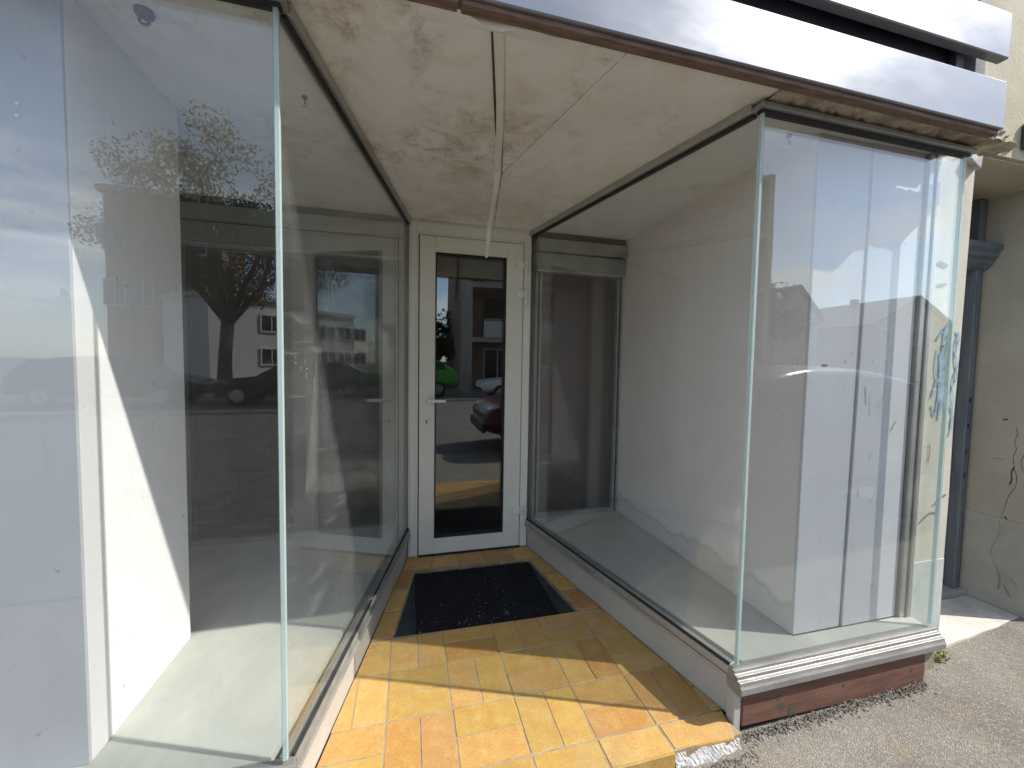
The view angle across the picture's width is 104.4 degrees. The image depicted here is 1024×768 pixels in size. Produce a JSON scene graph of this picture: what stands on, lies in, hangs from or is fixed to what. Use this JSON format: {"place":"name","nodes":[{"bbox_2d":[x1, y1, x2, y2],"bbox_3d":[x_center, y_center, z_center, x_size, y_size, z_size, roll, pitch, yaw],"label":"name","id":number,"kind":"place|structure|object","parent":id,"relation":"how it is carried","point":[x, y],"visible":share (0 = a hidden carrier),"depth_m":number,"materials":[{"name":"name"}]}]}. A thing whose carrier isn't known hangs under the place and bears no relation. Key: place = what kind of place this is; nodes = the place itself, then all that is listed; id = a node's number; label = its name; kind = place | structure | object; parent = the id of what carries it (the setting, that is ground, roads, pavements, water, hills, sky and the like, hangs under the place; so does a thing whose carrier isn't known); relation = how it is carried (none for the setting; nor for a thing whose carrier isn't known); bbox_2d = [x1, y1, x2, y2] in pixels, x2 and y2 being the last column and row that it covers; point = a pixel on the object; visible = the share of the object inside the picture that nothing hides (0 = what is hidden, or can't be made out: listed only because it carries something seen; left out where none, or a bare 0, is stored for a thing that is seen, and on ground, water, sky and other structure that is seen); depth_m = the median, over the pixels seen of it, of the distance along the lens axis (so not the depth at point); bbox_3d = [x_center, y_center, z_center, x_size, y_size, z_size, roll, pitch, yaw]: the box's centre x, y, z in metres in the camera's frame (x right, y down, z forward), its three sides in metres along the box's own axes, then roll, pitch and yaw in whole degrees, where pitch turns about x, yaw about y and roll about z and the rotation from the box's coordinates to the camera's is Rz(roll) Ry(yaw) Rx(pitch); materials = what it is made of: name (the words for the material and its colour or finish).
{"place":"outdoors","nodes":[
{"label":"outdoors","id":0,"kind":"place"},
{"bbox_2d":[330,550,662,732],"bbox_3d":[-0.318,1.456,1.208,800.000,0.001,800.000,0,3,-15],"label":"ground","id":1,"kind":"structure","parent":0,"point":[381,617],"depth_m":2.16,"materials":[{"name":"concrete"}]},
{"bbox_2d":[190,0,1023,630],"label":"shop building","id":2,"kind":"structure","parent":1,"relation":"on","point":[340,410],"depth_m":3.35,"materials":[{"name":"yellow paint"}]},
{"bbox_2d":[0,0,190,767],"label":"display side wall","id":3,"kind":"structure","parent":2,"relation":"attached to","point":[95,634],"depth_m":1.08,"materials":[{"name":"white paint"}]},
{"bbox_2d":[70,0,411,767],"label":"display window","id":4,"kind":"structure","parent":2,"relation":"attached to","point":[262,668],"depth_m":1.44,"materials":[{"name":"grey glass"}]},
{"bbox_2d":[179,193,403,547],"bbox_3d":[-1.339,0.072,2.503,1.263,2.299,0.173,0,3,-15],"label":"window frame","id":5,"kind":"object","parent":2,"relation":"attached to","point":[207,223],"visible":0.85,"depth_m":2.40,"materials":[{"name":"metal"}]},
{"bbox_2d":[408,219,531,557],"bbox_3d":[-0.284,0.052,2.736,0.835,2.249,0.169,0,3,-15],"label":"entrance door","id":6,"kind":"structure","parent":2,"relation":"attached to","point":[430,242],"depth_m":2.71,"materials":[{"name":"white metal"}]},
{"bbox_2d":[418,235,523,554],"bbox_3d":[-0.287,0.093,2.766,0.704,2.136,0.092,0,3,-15],"label":"door leaf","id":7,"kind":"structure","parent":6,"relation":"in","point":[430,541],"depth_m":2.74,"materials":[{"name":"white metal"}]},
{"bbox_2d":[75,0,1018,240],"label":"porch ceiling","id":8,"kind":"structure","parent":2,"relation":"attached to","point":[581,120],"depth_m":1.49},
{"bbox_2d":[133,4,154,26],"bbox_3d":[-0.987,-0.982,1.066,0.044,0.039,0.044,0,3,-15],"label":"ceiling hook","id":9,"kind":"object","parent":8,"relation":"attached to","point":[144,13],"visible":1,"depth_m":1.06,"materials":[{"name":"grey"}]},
{"bbox_2d":[302,95,307,106],"bbox_3d":[-0.731,-0.995,1.401,0.020,0.039,0.020,0,3,-15],"label":"ceiling hook","id":10,"kind":"object","parent":8,"relation":"attached to","point":[304,97],"visible":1,"depth_m":1.40,"materials":[{"name":"metal"}]},
{"bbox_2d":[485,32,503,257],"bbox_3d":[-0.067,-0.820,1.575,0.066,0.386,0.951,1,3,-5],"label":"loose tape","id":11,"kind":"object","parent":8,"relation":"hanging from","point":[497,42],"visible":0.93,"depth_m":1.43,"materials":[{"name":"grey plastic"}]},
{"bbox_2d":[786,134,791,144],"bbox_3d":[1.106,-0.974,1.585,0.020,0.039,0.020,0,3,-15],"label":"ceiling hook","id":12,"kind":"object","parent":8,"relation":"attached to","point":[788,136],"visible":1,"depth_m":1.58,"materials":[{"name":"metal"}]},
{"bbox_2d":[528,232,626,549],"bbox_3d":[0.477,0.078,2.973,0.685,2.299,0.173,0,3,-15],"label":"window frame","id":13,"kind":"object","parent":2,"relation":"attached to","point":[571,256],"visible":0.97,"depth_m":2.89,"materials":[{"name":"metal"}]},
{"bbox_2d":[524,100,976,730],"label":"display window","id":14,"kind":"structure","parent":2,"relation":"attached to","point":[740,662],"depth_m":1.71,"materials":[{"name":"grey glass"}]},
{"bbox_2d":[618,133,924,635],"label":"display side wall","id":15,"kind":"structure","parent":2,"relation":"attached to","point":[840,223],"depth_m":1.75,"materials":[{"name":"white paint"}]},
{"bbox_2d":[732,0,989,74],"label":"fascia backing","id":16,"kind":"object","parent":2,"relation":"attached to","point":[823,19],"depth_m":1.41,"materials":[{"name":"black metal"}]},
{"bbox_2d":[407,0,1006,137],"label":"fascia board","id":17,"kind":"object","parent":16,"relation":"attached to","point":[736,40],"visible":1,"depth_m":1.25,"materials":[{"name":"metal"}]},
{"bbox_2d":[791,0,1012,63],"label":"fascia board","id":18,"kind":"object","parent":16,"relation":"attached to","point":[977,29],"visible":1,"depth_m":1.42,"materials":[{"name":"metal"}]},
{"bbox_2d":[941,199,1003,599],"bbox_3d":[2.351,0.107,2.232,0.732,2.318,0.152,0,3,-15],"label":"neighbour door","id":19,"kind":"structure","parent":2,"relation":"attached to","point":[983,254],"depth_m":2.31,"materials":[{"name":"grey wood"}]},
{"bbox_2d":[942,295,964,584],"bbox_3d":[2.298,0.283,2.286,0.658,1.860,0.040,0,3,-15],"label":"door leaf","id":20,"kind":"structure","parent":19,"relation":"in","point":[964,295],"depth_m":2.35,"materials":[{"name":"blue wood"}]},
{"bbox_2d":[1021,124,1023,149],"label":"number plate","id":21,"kind":"object","parent":2,"relation":"attached to","point":[1022,142],"visible":1,"depth_m":1.84,"materials":[{"name":"metal"}]},
{"bbox_2d":[315,595,1023,767],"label":"pavement","id":22,"kind":"structure","parent":0,"point":[940,722],"depth_m":1.51,"materials":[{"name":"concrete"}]},
{"bbox_2d":[316,545,741,767],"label":"tiled entrance floor","id":23,"kind":"structure","parent":22,"relation":"on","point":[581,680],"depth_m":1.57,"materials":[{"name":"orange tile"}]},
{"bbox_2d":[413,561,559,634],"bbox_3d":[-0.181,1.215,2.312,0.762,0.026,0.586,0,3,-15],"label":"door mat","id":24,"kind":"object","parent":23,"relation":"on","point":[461,598],"depth_m":2.26,"materials":[{"name":"black rubber"}]},
{"bbox_2d":[934,650,950,661],"bbox_3d":[1.978,1.265,1.858,0.170,0.036,0.091,0,3,-15],"label":"weed","id":25,"kind":"object","parent":22,"relation":"on","point":[940,657],"visible":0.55,"depth_m":1.84,"materials":[{"name":"green plant"}]},
{"bbox_2d":[935,595,1018,655],"bbox_3d":[2.263,1.298,2.084,0.962,0.091,0.299,0,3,-15],"label":"doorstep","id":26,"kind":"object","parent":22,"relation":"on","point":[964,618],"visible":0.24,"depth_m":2.12,"materials":[{"name":"grey concrete"}]},
{"bbox_2d":[707,643,1019,767],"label":"gravel","id":27,"kind":"structure","parent":0,"point":[831,710],"depth_m":1.55,"materials":[{"name":"grey stone gravel"}]}
]}

